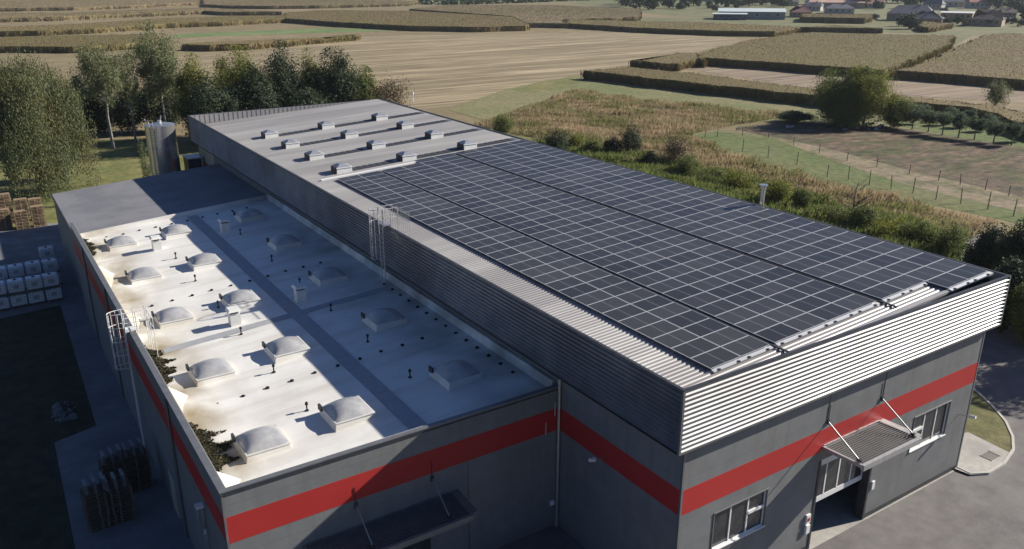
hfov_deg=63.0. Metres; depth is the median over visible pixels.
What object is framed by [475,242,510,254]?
solar panel
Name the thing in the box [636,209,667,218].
solar panel
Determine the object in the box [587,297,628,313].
solar panel
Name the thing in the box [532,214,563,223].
solar panel
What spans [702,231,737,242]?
solar panel
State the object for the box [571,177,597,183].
solar panel
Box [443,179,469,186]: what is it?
solar panel
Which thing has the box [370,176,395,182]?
solar panel
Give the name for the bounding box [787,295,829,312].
solar panel
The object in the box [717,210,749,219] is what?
solar panel
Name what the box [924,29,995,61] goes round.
field track
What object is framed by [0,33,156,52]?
maize field
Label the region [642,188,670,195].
solar panel
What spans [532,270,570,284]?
solar panel
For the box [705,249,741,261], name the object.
solar panel
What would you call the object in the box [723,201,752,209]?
solar panel
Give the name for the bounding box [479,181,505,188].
solar panel
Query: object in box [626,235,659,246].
solar panel
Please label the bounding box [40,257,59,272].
tote tank
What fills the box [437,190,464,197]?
solar panel
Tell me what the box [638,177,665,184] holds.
solar panel
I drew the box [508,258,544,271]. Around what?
solar panel
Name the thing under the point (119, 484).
pallet
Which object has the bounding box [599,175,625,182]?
solar panel
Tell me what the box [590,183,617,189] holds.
solar panel
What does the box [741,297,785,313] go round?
solar panel
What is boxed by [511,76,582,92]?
meadow patch
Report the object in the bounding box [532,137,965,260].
green weeds
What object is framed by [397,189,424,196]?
solar panel
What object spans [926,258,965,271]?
solar panel
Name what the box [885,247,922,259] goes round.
solar panel
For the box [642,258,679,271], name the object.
solar panel
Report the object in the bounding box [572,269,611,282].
solar panel
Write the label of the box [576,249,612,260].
solar panel
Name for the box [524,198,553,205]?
solar panel
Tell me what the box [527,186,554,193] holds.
solar panel
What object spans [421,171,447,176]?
solar panel
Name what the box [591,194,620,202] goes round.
solar panel
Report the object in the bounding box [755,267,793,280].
solar panel
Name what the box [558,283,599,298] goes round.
solar panel
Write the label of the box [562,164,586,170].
solar panel
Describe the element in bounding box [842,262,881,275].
solar panel
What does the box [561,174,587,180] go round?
solar panel
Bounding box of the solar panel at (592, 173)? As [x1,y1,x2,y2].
[579,170,605,176]
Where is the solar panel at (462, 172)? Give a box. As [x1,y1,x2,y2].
[448,169,473,175]
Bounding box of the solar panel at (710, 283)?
[689,276,728,290]
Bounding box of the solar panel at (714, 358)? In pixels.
[690,347,740,368]
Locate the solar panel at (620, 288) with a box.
[600,281,640,296]
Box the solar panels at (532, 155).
[359,140,603,177]
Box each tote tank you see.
[0,265,8,280]
[0,279,7,295]
[0,295,10,311]
[5,277,25,295]
[6,262,25,278]
[9,293,28,308]
[24,259,42,275]
[24,274,43,292]
[26,289,45,305]
[37,245,55,259]
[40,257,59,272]
[40,271,60,289]
[44,286,62,302]
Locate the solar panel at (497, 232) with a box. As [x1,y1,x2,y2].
[481,227,512,236]
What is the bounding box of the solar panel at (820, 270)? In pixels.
[801,264,841,277]
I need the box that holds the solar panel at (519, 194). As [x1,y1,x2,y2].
[505,191,532,198]
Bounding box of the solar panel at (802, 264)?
[783,258,822,271]
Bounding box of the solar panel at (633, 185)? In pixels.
[621,181,647,188]
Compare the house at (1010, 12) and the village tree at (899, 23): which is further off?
the house at (1010, 12)
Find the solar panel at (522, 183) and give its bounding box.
[509,180,534,186]
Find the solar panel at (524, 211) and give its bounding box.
[512,207,542,215]
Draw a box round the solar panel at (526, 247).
[511,241,545,252]
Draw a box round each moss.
[83,238,97,255]
[145,345,176,383]
[188,422,239,473]
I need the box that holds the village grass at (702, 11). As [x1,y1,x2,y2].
[576,0,1023,31]
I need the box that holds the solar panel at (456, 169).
[441,167,466,172]
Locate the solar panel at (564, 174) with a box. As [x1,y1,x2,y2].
[552,171,578,177]
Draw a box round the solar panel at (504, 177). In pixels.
[492,174,517,180]
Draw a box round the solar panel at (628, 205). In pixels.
[612,201,642,210]
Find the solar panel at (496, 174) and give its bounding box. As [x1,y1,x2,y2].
[484,171,508,177]
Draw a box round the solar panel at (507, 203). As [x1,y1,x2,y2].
[494,199,522,207]
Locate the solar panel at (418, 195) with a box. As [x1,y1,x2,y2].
[404,192,431,199]
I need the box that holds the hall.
[51,164,557,548]
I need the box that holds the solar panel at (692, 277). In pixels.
[673,270,712,284]
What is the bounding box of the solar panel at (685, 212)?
[670,208,701,216]
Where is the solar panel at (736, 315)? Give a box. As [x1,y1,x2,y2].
[715,307,759,324]
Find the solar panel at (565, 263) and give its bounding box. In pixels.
[547,257,583,269]
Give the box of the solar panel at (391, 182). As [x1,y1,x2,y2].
[376,179,402,186]
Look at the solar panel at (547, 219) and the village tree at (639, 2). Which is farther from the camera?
the village tree at (639, 2)
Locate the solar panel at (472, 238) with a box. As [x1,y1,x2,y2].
[455,233,489,243]
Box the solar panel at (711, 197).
[696,194,726,201]
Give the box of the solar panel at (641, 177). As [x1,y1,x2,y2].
[628,174,653,180]
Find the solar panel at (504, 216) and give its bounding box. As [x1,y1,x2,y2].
[489,212,519,221]
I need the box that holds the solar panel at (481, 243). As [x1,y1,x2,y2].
[465,238,499,248]
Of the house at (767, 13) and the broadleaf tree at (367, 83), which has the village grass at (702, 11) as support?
the house at (767, 13)
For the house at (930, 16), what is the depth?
420.07 m
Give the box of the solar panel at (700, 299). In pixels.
[679,292,721,307]
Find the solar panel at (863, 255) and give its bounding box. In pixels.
[845,249,882,261]
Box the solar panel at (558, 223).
[542,219,573,228]
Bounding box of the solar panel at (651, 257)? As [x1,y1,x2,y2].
[628,252,664,264]
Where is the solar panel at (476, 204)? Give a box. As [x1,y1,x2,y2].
[462,200,490,208]
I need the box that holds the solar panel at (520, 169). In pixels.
[507,166,531,172]
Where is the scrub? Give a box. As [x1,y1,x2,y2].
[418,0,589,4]
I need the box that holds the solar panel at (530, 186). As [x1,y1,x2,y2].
[517,183,543,190]
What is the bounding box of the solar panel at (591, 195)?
[580,191,608,198]
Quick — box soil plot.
[745,124,1023,196]
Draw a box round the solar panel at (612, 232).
[600,226,633,236]
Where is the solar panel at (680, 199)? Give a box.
[666,195,695,203]
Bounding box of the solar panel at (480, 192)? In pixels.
[467,189,494,196]
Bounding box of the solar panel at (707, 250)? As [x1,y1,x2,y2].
[691,244,726,255]
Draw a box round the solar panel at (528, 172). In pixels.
[515,169,540,175]
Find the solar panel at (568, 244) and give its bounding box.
[552,238,586,249]
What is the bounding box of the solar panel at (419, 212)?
[405,207,433,216]
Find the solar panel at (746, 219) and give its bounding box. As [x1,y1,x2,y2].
[731,215,762,224]
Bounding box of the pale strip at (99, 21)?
[56,19,144,24]
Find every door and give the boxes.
[168,468,180,518]
[402,538,430,548]
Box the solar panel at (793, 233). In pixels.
[776,228,810,238]
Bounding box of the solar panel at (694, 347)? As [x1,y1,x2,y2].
[671,337,719,358]
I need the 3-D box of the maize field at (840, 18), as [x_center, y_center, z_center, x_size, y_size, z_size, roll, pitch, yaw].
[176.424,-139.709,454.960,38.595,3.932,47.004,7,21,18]
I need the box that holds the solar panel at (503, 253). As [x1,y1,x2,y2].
[486,248,521,259]
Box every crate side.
[81,479,88,494]
[90,475,97,492]
[98,471,105,489]
[99,450,106,464]
[103,475,108,491]
[107,447,114,462]
[110,472,117,488]
[115,444,122,460]
[118,468,125,486]
[120,443,127,457]
[128,440,135,455]
[136,436,143,453]
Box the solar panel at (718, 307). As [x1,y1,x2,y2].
[696,299,740,316]
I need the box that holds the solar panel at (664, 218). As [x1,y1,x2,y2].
[649,213,681,222]
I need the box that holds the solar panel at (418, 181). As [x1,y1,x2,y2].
[408,178,434,184]
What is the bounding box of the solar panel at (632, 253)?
[615,247,650,259]
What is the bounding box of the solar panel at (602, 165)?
[589,163,614,168]
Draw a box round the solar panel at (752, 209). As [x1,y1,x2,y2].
[736,205,767,213]
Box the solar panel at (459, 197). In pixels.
[445,193,473,201]
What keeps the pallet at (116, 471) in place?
on the pallet at (116, 474)
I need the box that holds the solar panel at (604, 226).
[587,222,619,231]
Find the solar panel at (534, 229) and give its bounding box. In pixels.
[519,224,551,234]
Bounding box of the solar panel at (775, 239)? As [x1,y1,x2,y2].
[756,234,790,245]
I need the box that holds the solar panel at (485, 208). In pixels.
[470,204,500,212]
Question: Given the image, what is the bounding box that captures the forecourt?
[499,229,1023,548]
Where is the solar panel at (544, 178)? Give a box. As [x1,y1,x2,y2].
[533,175,559,181]
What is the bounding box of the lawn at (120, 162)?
[0,128,612,548]
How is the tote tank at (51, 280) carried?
on the tote tank at (54, 294)
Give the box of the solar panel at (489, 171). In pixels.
[476,168,500,174]
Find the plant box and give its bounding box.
[182,153,203,169]
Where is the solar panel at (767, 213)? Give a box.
[750,209,781,218]
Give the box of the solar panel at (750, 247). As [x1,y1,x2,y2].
[733,241,769,253]
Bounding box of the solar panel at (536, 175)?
[524,172,549,178]
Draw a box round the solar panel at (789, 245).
[771,239,807,251]
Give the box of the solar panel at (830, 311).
[807,303,851,320]
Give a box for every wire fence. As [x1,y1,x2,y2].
[693,128,1023,195]
[742,140,1023,215]
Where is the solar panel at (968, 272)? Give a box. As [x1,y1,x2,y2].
[946,265,987,279]
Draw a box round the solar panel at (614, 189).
[600,186,628,193]
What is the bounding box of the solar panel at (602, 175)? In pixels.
[589,172,615,179]
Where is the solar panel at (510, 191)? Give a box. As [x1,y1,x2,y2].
[497,187,524,194]
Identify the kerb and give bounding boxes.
[957,388,1014,474]
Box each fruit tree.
[903,103,926,128]
[915,103,932,123]
[919,108,939,131]
[933,111,955,134]
[941,106,958,115]
[951,111,969,137]
[963,108,977,126]
[967,115,987,139]
[980,113,998,130]
[985,117,1007,142]
[1004,119,1023,144]
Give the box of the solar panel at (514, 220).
[498,216,529,225]
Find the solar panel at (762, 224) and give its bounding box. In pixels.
[745,219,778,229]
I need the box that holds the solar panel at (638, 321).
[618,312,662,330]
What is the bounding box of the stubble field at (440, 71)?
[168,32,743,110]
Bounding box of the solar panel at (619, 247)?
[601,242,635,253]
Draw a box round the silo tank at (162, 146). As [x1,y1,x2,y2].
[144,116,180,175]
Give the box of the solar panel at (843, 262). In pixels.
[823,256,862,268]
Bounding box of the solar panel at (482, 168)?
[468,166,492,171]
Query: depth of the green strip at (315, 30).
369.56 m
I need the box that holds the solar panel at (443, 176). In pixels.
[428,174,453,179]
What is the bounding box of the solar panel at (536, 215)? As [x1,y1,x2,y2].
[522,210,552,219]
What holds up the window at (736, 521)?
in the warehouse
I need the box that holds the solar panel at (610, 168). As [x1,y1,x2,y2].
[597,166,623,171]
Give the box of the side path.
[47,223,132,425]
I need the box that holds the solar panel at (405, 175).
[395,172,420,178]
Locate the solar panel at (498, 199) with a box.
[484,196,512,203]
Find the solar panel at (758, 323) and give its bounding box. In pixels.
[734,314,779,333]
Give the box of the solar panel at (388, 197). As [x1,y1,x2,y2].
[375,193,402,200]
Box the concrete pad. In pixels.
[955,432,1008,473]
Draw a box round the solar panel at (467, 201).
[453,197,481,205]
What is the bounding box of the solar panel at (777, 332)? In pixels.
[754,323,801,342]
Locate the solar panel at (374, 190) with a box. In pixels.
[361,187,388,194]
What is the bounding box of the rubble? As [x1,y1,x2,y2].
[51,401,77,422]
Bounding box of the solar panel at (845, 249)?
[827,243,863,255]
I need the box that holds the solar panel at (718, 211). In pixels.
[703,206,734,215]
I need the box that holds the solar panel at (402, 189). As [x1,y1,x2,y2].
[391,186,417,192]
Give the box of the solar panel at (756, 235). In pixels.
[740,230,774,240]
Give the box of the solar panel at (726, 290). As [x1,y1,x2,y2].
[705,283,746,298]
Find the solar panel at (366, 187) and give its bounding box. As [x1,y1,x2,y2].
[355,184,381,190]
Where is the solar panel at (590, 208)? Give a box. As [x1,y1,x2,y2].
[577,204,606,212]
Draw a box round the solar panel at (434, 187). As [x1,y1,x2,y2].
[422,184,449,190]
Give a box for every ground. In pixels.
[0,0,1023,167]
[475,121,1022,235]
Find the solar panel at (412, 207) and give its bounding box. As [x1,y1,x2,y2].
[399,204,425,212]
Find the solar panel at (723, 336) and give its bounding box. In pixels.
[701,327,747,346]
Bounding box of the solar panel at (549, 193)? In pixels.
[536,190,563,197]
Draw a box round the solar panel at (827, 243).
[809,238,844,249]
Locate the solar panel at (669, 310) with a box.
[647,302,690,319]
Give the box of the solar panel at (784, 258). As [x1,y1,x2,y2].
[765,252,804,264]
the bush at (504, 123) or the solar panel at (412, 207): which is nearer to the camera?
the solar panel at (412, 207)
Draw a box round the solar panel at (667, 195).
[653,191,681,199]
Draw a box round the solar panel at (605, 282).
[586,275,624,288]
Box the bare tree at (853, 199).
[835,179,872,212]
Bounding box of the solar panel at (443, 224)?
[428,220,459,229]
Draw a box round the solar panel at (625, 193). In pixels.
[612,189,639,197]
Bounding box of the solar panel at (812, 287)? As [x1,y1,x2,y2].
[792,280,833,294]
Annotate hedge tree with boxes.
[959,221,1009,270]
[988,217,1023,271]
[990,255,1023,332]
[1002,281,1023,344]
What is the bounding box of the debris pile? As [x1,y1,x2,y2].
[837,122,883,129]
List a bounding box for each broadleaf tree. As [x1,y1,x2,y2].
[61,72,99,140]
[87,84,123,135]
[111,86,153,132]
[140,86,180,128]
[169,50,208,127]
[176,70,239,147]
[189,77,254,112]
[207,44,266,105]
[235,59,281,108]
[236,78,286,110]
[277,80,327,106]
[297,47,325,92]
[298,64,341,103]
[348,64,379,100]
[805,64,886,129]
[839,62,901,124]
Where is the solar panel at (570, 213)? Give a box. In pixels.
[554,209,584,218]
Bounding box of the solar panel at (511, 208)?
[503,203,532,211]
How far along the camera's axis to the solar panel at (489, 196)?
57.86 m
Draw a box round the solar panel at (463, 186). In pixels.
[451,182,478,189]
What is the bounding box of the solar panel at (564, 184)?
[550,181,577,188]
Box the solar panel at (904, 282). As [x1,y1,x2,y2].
[883,274,924,289]
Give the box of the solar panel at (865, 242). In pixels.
[848,236,883,248]
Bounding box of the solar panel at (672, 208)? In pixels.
[658,204,688,212]
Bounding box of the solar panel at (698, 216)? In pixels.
[682,212,713,221]
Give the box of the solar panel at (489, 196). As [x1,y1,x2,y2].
[476,192,504,199]
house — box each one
[713,13,747,19]
[718,8,785,19]
[780,0,799,5]
[789,4,811,16]
[803,1,823,10]
[805,0,865,8]
[824,2,854,13]
[865,0,885,8]
[886,3,936,20]
[918,9,943,22]
[922,0,945,9]
[940,11,974,19]
[943,0,965,6]
[965,0,990,8]
[969,7,1006,26]
[999,7,1017,17]
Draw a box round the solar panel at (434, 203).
[420,199,448,206]
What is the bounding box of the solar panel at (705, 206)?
[690,202,720,211]
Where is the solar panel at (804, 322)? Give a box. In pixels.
[782,313,827,331]
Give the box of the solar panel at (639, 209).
[624,205,654,214]
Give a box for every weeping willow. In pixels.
[0,44,102,201]
[61,107,83,176]
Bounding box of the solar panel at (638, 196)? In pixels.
[622,193,651,200]
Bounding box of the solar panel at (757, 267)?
[738,261,776,274]
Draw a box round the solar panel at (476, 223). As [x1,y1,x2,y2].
[462,218,492,227]
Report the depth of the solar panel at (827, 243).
46.08 m
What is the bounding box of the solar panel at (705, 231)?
[688,226,721,237]
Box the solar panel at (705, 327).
[682,318,728,336]
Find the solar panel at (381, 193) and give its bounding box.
[368,190,394,197]
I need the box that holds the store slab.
[0,223,81,318]
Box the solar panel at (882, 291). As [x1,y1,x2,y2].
[860,283,903,298]
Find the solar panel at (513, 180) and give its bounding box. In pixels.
[500,177,526,183]
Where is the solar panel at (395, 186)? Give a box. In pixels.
[383,182,410,189]
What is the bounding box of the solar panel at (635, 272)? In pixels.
[617,266,655,279]
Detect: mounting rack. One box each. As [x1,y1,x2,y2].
[379,171,879,351]
[452,146,991,307]
[711,345,773,372]
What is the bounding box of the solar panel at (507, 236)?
[490,231,523,241]
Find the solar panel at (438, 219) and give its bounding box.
[420,215,451,224]
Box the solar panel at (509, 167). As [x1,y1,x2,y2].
[499,164,523,170]
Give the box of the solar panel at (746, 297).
[724,290,765,305]
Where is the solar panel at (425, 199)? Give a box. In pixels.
[412,195,439,203]
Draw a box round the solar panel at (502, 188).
[488,184,515,191]
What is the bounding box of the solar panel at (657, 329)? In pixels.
[635,320,680,338]
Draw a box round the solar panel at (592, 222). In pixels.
[577,217,608,226]
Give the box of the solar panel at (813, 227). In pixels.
[797,222,830,232]
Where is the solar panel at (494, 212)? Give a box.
[479,208,510,217]
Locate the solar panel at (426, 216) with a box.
[412,211,441,220]
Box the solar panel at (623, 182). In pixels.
[609,178,636,185]
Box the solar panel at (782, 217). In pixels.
[766,213,798,222]
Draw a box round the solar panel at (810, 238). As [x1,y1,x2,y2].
[792,233,827,244]
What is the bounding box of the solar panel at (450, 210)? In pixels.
[435,206,464,214]
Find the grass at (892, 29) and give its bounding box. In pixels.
[641,18,1023,34]
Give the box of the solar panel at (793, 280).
[773,273,813,287]
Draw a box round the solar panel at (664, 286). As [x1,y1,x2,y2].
[646,278,687,293]
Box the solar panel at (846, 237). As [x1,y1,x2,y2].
[830,231,865,242]
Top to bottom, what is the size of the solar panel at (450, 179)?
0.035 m
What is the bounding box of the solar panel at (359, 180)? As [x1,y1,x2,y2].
[343,178,369,184]
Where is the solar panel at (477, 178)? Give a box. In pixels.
[464,175,488,181]
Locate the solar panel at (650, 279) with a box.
[631,272,670,286]
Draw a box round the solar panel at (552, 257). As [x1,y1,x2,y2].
[534,251,570,263]
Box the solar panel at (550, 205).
[533,201,562,209]
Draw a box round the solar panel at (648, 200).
[633,196,662,204]
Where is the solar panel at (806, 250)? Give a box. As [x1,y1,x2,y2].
[788,245,824,256]
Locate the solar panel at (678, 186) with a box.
[662,183,689,190]
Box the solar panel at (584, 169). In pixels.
[570,167,596,172]
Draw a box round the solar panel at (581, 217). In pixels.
[565,213,595,222]
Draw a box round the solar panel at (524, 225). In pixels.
[509,220,540,230]
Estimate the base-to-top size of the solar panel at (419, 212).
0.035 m
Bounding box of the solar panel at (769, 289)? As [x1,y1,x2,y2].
[749,281,789,296]
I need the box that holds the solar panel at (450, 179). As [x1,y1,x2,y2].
[435,176,461,182]
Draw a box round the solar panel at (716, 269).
[698,262,736,275]
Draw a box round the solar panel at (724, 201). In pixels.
[709,197,738,205]
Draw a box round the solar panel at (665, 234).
[648,229,681,239]
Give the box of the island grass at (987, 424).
[965,390,1011,451]
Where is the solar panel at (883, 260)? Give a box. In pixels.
[864,254,902,267]
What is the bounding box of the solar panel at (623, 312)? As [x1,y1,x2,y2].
[602,304,645,321]
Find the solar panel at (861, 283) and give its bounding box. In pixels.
[840,276,881,291]
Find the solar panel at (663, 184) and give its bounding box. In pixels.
[649,180,677,187]
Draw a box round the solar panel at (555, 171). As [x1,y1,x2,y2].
[544,168,568,174]
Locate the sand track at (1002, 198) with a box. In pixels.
[770,136,1023,212]
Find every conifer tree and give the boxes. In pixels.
[257,40,309,105]
[311,46,361,102]
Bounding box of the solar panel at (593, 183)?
[581,180,607,186]
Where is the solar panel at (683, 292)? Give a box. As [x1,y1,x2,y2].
[662,285,704,300]
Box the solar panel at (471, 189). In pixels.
[460,186,486,192]
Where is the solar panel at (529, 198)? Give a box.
[515,194,543,202]
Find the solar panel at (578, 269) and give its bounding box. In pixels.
[560,262,597,275]
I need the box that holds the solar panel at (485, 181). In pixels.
[471,178,497,184]
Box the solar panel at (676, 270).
[657,264,695,277]
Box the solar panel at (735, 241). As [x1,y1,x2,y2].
[717,236,752,247]
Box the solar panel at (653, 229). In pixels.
[634,225,667,234]
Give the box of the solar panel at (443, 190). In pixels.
[429,187,456,194]
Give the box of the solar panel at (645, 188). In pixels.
[631,185,657,192]
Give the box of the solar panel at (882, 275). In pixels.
[863,268,903,282]
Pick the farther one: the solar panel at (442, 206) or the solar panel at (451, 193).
the solar panel at (451, 193)
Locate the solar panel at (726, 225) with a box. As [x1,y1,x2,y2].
[710,220,742,230]
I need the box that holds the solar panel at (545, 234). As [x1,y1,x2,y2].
[529,229,563,239]
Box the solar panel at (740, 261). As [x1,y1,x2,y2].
[721,255,759,267]
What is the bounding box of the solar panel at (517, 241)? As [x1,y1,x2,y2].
[501,236,534,246]
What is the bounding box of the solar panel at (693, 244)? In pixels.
[675,239,710,250]
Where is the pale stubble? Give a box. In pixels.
[687,66,1023,102]
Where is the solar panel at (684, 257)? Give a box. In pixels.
[667,251,704,263]
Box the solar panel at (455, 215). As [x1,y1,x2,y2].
[444,210,473,218]
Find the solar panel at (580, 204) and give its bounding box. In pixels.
[566,200,595,208]
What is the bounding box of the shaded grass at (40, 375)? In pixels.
[0,305,95,548]
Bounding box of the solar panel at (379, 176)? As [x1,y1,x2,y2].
[364,174,389,179]
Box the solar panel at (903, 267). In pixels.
[884,260,923,273]
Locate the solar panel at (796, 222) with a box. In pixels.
[780,218,813,227]
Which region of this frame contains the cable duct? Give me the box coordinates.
[320,161,416,180]
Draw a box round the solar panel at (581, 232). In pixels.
[564,228,597,237]
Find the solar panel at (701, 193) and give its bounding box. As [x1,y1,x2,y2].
[685,190,713,197]
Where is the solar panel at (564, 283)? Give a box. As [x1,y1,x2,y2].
[545,276,584,290]
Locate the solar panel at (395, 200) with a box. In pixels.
[381,197,409,204]
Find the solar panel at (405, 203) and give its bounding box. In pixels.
[389,200,417,208]
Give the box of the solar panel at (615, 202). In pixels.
[602,198,631,206]
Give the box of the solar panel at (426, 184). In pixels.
[415,181,442,187]
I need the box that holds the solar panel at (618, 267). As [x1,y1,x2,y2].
[603,260,641,273]
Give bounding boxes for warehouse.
[187,99,1010,548]
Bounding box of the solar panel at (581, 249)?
[564,243,599,255]
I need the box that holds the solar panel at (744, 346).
[721,335,769,356]
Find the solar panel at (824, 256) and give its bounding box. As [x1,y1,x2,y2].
[805,250,842,262]
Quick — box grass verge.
[448,75,1003,144]
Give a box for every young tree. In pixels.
[137,138,151,176]
[982,79,1013,105]
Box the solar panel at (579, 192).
[570,187,599,195]
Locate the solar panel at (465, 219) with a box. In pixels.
[452,214,482,223]
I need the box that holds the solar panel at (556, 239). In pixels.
[541,234,574,244]
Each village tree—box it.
[619,0,632,6]
[630,0,645,8]
[642,0,663,9]
[661,0,677,7]
[674,2,685,9]
[679,0,692,8]
[692,0,702,5]
[705,1,712,7]
[711,4,719,10]
[719,0,731,6]
[727,0,744,7]
[743,0,760,6]
[759,0,770,4]
[769,0,776,5]
[776,0,790,6]
[872,0,884,8]
[872,14,879,19]
[895,15,903,26]
[898,12,921,28]
[903,0,919,4]
[942,17,952,22]
[953,16,963,23]
[961,19,970,25]
[983,0,997,6]
[991,0,1008,8]
[1005,0,1015,7]
[1008,0,1023,10]
[1009,17,1017,23]
[1016,6,1023,18]
[1016,19,1023,25]
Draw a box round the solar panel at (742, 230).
[725,225,758,235]
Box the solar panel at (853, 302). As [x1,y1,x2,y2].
[832,294,875,310]
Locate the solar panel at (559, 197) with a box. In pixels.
[545,193,574,200]
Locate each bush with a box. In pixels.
[363,70,414,105]
[491,114,514,133]
[539,127,571,150]
[567,134,586,147]
[582,139,601,152]
[600,136,621,152]
[617,124,643,152]
[639,150,661,164]
[655,133,692,161]
[671,153,702,175]
[692,166,727,182]
[719,167,757,189]
[765,179,796,202]
[772,110,816,123]
[790,187,814,207]
[810,202,851,222]
[844,202,881,227]
[862,216,913,239]
[874,94,917,126]
[900,221,946,244]
[931,223,970,256]
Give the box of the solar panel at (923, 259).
[905,253,943,265]
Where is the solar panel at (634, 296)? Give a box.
[615,288,656,303]
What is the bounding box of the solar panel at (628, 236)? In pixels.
[613,231,646,241]
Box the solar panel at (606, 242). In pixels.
[588,237,622,248]
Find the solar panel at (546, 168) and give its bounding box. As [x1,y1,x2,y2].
[535,165,559,171]
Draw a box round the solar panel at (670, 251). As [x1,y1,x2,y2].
[652,246,687,257]
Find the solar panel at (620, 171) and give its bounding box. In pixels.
[608,168,632,174]
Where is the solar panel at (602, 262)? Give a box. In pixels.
[589,254,626,267]
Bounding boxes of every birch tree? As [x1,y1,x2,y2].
[69,38,129,148]
[111,48,141,142]
[127,19,184,121]
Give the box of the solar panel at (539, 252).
[523,246,557,257]
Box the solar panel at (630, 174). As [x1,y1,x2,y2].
[618,171,642,177]
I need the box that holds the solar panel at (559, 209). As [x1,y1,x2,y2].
[544,205,573,213]
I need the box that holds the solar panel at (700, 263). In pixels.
[682,257,719,269]
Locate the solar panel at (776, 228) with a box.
[760,223,793,233]
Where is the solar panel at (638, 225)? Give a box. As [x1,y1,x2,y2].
[623,220,655,229]
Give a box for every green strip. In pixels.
[171,28,399,37]
[695,131,1023,223]
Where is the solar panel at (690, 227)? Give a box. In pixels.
[675,222,708,232]
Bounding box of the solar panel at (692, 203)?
[677,199,707,207]
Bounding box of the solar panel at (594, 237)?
[576,232,610,242]
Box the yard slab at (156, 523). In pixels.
[54,415,193,548]
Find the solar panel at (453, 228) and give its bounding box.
[437,224,468,233]
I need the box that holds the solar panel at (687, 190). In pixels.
[672,187,700,194]
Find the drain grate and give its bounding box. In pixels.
[979,450,999,460]
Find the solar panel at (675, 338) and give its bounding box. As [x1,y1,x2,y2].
[652,328,699,348]
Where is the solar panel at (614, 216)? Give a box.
[599,212,629,221]
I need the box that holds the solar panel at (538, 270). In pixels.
[520,264,557,277]
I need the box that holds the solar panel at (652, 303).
[632,295,672,311]
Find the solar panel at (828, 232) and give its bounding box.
[813,227,847,237]
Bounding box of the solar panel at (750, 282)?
[732,275,771,289]
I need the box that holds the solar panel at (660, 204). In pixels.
[646,200,675,208]
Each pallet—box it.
[13,197,26,201]
[13,209,26,213]
[27,197,40,200]
[29,204,43,208]
[79,483,110,499]
[80,487,110,502]
[80,493,112,504]
[80,497,112,506]
[82,502,112,512]
[83,499,112,509]
[83,507,113,517]
[83,508,114,520]
[84,503,114,514]
[84,512,114,522]
[85,513,116,525]
[85,515,116,527]
[86,520,117,530]
[87,522,117,532]
[98,454,126,468]
[98,459,126,471]
[99,466,126,475]
[100,464,127,473]
[103,477,130,495]
[104,469,129,478]
[104,482,131,498]
[104,488,131,500]
[105,491,132,503]
[106,494,133,505]
[106,496,133,508]
[107,499,134,511]
[107,501,134,513]
[107,506,134,518]
[107,509,134,521]
[108,504,134,515]
[108,512,135,524]
[108,515,135,525]
[121,451,147,464]
[122,446,147,461]
[123,460,149,471]
[123,463,149,474]
[125,465,151,476]
[132,482,152,492]
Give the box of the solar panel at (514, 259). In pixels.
[497,253,532,265]
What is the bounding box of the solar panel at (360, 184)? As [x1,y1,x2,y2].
[349,181,375,187]
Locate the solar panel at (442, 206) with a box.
[427,203,455,210]
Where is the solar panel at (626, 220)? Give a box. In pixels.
[610,216,641,225]
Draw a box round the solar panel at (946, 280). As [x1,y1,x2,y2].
[926,273,967,287]
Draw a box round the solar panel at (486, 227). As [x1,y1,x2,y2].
[471,222,503,232]
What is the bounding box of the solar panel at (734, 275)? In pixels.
[714,268,753,282]
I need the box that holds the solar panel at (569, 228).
[554,223,586,232]
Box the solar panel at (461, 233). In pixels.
[446,228,478,238]
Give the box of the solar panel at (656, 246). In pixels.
[639,240,674,251]
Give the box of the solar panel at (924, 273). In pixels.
[905,266,945,280]
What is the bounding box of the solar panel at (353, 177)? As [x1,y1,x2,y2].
[337,175,362,181]
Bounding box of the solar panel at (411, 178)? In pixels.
[401,175,427,181]
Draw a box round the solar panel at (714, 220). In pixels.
[696,216,728,225]
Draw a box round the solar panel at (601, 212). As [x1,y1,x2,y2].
[588,208,618,216]
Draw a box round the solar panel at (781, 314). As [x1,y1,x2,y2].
[761,305,805,322]
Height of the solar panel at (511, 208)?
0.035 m
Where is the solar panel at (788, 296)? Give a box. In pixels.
[768,288,809,304]
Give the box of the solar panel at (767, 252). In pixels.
[749,246,786,258]
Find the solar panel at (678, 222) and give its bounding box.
[661,218,694,227]
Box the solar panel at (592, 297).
[572,290,613,305]
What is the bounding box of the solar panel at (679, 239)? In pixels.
[661,234,695,244]
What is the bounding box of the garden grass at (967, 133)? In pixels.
[895,118,1023,147]
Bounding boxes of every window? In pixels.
[710,487,769,548]
[816,455,862,501]
[908,400,952,452]
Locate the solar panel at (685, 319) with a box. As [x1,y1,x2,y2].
[664,310,708,327]
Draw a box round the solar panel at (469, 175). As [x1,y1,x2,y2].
[456,172,480,178]
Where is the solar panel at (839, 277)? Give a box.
[820,270,860,284]
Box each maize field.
[0,0,199,11]
[0,7,281,22]
[0,15,286,36]
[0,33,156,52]
[180,34,361,51]
[202,0,418,8]
[283,10,529,31]
[409,5,641,27]
[562,19,882,36]
[580,66,821,106]
[628,52,705,70]
[696,32,955,78]
[799,13,872,23]
[889,33,1023,89]
[897,96,1023,137]
[917,20,953,32]
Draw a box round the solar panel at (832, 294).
[811,286,854,302]
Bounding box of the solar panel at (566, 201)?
[555,197,583,204]
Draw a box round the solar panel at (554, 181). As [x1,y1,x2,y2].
[541,178,568,184]
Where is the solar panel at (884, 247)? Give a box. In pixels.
[865,242,901,253]
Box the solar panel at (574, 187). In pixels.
[560,184,587,191]
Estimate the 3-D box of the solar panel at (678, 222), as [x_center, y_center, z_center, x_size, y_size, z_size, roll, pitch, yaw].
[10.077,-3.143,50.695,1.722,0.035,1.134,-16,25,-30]

